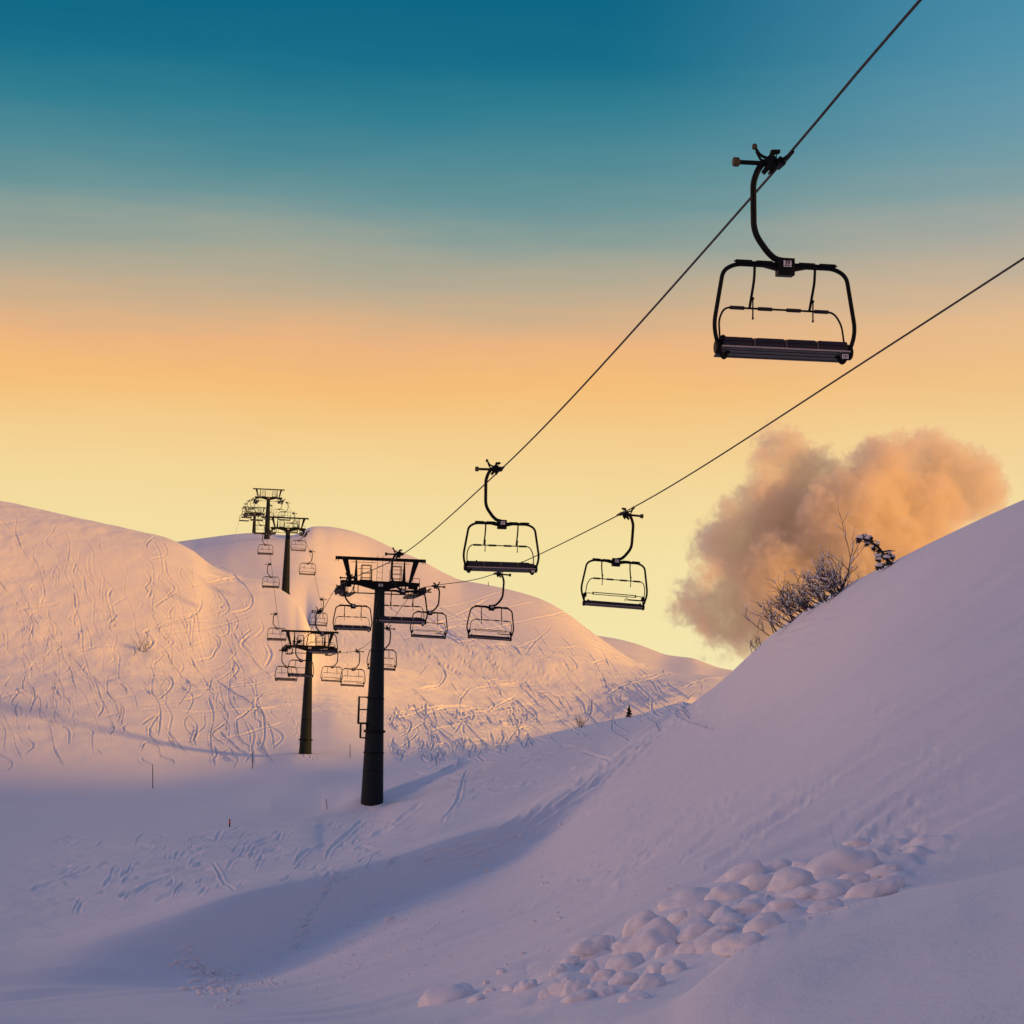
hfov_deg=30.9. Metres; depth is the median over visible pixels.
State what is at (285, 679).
lift chair
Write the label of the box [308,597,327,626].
lift chair
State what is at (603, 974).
snow clump
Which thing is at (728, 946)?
snow clump
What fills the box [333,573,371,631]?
lift chair
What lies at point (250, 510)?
lift chair
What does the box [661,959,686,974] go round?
snow clump
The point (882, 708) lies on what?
snow slope
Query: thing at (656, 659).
hill
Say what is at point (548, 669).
hill
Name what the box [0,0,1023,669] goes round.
sky
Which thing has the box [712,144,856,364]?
lift chair
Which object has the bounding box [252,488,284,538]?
lift tower
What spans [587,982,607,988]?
snow clump
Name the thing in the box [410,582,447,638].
lift chair
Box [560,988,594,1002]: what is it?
snow clump
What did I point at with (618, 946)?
snow clump
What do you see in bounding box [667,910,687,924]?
snow clump
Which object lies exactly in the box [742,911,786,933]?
snow clump
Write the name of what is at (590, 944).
snow clump
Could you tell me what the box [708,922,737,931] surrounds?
snow clump
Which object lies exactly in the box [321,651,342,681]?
lift chair
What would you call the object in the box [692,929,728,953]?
snow clump
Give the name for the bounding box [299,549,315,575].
lift chair
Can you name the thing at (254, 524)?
lift tower
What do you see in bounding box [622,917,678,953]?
snow clump
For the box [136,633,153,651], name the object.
dry shrub
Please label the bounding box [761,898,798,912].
snow clump
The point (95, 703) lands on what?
hill
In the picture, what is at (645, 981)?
snow clump
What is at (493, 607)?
lift chair
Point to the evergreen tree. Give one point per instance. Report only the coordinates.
(887, 556)
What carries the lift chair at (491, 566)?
hanging from the haul rope at (900, 22)
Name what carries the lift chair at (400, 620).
hanging from the haul rope at (900, 22)
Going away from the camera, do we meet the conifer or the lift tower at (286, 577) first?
the conifer
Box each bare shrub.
[743,569,812,635]
[746,629,763,651]
[773,567,828,614]
[787,501,869,602]
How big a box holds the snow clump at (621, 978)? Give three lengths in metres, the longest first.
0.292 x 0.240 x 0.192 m
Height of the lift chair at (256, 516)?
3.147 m
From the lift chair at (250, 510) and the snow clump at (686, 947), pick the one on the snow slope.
the snow clump at (686, 947)
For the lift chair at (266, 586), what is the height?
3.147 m
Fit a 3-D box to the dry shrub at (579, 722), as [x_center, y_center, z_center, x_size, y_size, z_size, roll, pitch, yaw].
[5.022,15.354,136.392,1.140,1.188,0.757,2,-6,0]
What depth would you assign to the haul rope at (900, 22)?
30.52 m
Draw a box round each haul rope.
[236,0,921,649]
[271,257,1023,652]
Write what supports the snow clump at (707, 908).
on the snow slope
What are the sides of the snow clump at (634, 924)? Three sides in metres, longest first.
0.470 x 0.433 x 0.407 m
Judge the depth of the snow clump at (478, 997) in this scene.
19.17 m
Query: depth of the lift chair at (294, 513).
277.31 m
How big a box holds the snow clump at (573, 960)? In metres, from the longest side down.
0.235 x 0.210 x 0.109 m
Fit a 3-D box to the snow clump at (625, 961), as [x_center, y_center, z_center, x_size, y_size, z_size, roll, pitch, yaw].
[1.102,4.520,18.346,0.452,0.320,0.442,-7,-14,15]
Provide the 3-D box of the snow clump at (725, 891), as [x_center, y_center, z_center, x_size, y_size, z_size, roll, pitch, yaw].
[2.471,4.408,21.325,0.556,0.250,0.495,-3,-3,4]
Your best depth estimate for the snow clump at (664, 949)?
18.05 m
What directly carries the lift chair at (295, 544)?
hanging from the haul rope at (777, 417)
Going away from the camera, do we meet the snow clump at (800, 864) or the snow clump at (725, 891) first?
the snow clump at (725, 891)
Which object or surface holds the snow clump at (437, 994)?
on the snow slope
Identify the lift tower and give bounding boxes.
[243,506,265,532]
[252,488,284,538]
[268,516,309,594]
[281,629,339,753]
[334,555,431,805]
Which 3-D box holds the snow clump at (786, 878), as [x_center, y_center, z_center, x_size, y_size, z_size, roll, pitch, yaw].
[3.207,4.233,21.209,0.593,0.324,0.577,2,0,4]
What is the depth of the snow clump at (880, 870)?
21.36 m
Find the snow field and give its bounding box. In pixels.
[0,701,690,946]
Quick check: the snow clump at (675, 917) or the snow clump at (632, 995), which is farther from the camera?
the snow clump at (675, 917)
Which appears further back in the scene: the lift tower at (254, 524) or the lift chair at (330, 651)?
the lift tower at (254, 524)
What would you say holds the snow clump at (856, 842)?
on the snow slope
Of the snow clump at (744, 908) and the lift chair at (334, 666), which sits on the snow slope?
the snow clump at (744, 908)
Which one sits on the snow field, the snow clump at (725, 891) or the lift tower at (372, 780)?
the lift tower at (372, 780)
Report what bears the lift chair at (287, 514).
hanging from the haul rope at (777, 417)
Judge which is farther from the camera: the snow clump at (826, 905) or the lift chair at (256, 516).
the lift chair at (256, 516)
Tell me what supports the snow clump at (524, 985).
on the snow slope
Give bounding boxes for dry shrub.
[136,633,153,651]
[575,715,586,726]
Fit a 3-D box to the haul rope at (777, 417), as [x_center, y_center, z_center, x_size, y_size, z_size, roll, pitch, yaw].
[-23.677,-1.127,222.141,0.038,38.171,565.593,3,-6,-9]
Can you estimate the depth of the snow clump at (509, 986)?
19.61 m
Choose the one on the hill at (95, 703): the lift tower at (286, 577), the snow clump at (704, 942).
the lift tower at (286, 577)
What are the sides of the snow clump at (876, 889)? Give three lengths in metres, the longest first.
0.640 x 0.478 x 0.274 m
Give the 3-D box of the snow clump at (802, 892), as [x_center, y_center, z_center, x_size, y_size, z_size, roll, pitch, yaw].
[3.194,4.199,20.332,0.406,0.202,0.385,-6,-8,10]
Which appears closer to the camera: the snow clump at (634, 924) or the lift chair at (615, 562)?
the snow clump at (634, 924)
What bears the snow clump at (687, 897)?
on the snow slope
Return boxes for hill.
[0,501,311,804]
[178,527,311,627]
[312,526,725,757]
[598,636,732,676]
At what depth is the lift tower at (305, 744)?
174.62 m
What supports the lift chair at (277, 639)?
hanging from the haul rope at (900, 22)
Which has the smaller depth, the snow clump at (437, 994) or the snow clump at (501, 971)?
the snow clump at (437, 994)
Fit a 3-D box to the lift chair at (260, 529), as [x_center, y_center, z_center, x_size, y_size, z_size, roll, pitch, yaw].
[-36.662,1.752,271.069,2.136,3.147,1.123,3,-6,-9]
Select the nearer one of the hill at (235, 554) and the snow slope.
the snow slope
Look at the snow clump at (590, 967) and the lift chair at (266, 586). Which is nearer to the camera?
the snow clump at (590, 967)
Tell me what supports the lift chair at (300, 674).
hanging from the haul rope at (900, 22)
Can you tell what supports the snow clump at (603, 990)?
on the snow slope
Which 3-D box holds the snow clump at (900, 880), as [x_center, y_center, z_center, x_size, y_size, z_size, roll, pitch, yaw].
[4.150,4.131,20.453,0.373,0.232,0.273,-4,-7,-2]
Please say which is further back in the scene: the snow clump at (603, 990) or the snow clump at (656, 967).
the snow clump at (656, 967)
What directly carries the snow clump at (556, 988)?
on the snow slope
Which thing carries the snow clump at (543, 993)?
on the snow slope
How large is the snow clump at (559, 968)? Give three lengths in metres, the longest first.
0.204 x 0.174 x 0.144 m
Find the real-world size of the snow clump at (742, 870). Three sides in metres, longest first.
0.740 x 0.606 x 0.338 m
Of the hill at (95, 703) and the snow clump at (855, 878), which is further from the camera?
the hill at (95, 703)
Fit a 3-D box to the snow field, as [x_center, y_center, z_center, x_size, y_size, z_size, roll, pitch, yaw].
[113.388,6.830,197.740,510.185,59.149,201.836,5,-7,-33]
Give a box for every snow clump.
[418,982,475,1006]
[467,994,485,1002]
[483,987,495,993]
[497,968,505,973]
[501,982,518,991]
[513,979,537,992]
[538,989,550,999]
[548,977,569,994]
[549,963,566,975]
[559,956,579,964]
[560,978,589,996]
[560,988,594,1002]
[569,934,610,956]
[580,960,599,973]
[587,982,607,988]
[592,969,616,982]
[592,985,617,996]
[604,952,644,971]
[608,971,638,984]
[612,936,631,954]
[618,990,650,1002]
[622,910,659,937]
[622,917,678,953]
[628,973,665,991]
[643,962,664,973]
[654,943,677,958]
[658,887,710,910]
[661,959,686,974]
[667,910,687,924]
[675,940,695,953]
[677,920,714,943]
[686,900,720,917]
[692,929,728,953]
[704,883,749,900]
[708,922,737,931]
[711,912,745,924]
[711,931,762,957]
[714,860,765,882]
[732,899,765,915]
[740,873,773,890]
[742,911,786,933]
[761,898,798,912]
[762,858,791,870]
[767,867,817,890]
[789,886,817,898]
[791,860,808,868]
[802,848,883,879]
[806,898,843,912]
[811,879,853,899]
[837,872,870,885]
[842,838,871,846]
[842,879,899,899]
[864,863,902,878]
[876,876,904,886]
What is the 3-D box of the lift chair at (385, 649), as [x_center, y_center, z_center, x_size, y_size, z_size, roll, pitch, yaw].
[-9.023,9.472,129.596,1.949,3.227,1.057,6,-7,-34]
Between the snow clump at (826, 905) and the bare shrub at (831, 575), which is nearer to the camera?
the snow clump at (826, 905)
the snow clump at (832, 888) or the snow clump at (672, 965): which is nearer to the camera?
the snow clump at (672, 965)
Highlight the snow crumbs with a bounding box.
[166,823,864,1007]
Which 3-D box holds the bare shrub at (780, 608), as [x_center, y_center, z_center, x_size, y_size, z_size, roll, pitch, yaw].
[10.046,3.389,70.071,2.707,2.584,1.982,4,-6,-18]
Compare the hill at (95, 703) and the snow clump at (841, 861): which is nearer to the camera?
the snow clump at (841, 861)
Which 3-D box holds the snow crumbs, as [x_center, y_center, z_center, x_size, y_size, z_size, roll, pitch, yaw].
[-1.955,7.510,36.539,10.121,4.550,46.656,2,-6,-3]
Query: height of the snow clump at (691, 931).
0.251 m
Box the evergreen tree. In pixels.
[855,534,895,570]
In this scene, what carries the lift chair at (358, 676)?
hanging from the haul rope at (777, 417)
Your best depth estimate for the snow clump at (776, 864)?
24.52 m
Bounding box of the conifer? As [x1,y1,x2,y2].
[626,705,632,717]
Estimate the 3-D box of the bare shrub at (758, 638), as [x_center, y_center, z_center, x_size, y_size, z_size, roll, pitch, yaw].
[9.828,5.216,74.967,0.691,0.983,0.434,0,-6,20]
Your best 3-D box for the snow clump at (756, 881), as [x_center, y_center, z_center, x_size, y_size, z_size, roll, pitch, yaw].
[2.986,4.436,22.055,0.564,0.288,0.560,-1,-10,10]
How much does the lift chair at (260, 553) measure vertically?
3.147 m
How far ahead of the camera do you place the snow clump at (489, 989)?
20.31 m
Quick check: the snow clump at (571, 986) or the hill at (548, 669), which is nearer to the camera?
the snow clump at (571, 986)
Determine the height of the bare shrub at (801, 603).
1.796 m
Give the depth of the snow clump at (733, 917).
19.27 m
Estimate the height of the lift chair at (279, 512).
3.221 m
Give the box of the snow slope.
[0,500,1023,1023]
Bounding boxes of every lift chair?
[247,499,258,515]
[250,502,263,520]
[253,513,267,534]
[257,532,273,554]
[262,563,279,587]
[267,611,286,640]
[273,501,284,516]
[275,647,297,681]
[278,502,290,520]
[284,512,297,532]
[287,638,313,677]
[291,531,305,550]
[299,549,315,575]
[306,607,337,654]
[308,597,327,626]
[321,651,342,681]
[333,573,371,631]
[340,649,365,686]
[367,625,396,670]
[375,547,427,625]
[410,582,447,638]
[463,459,539,574]
[466,572,513,641]
[581,506,647,609]
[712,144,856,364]

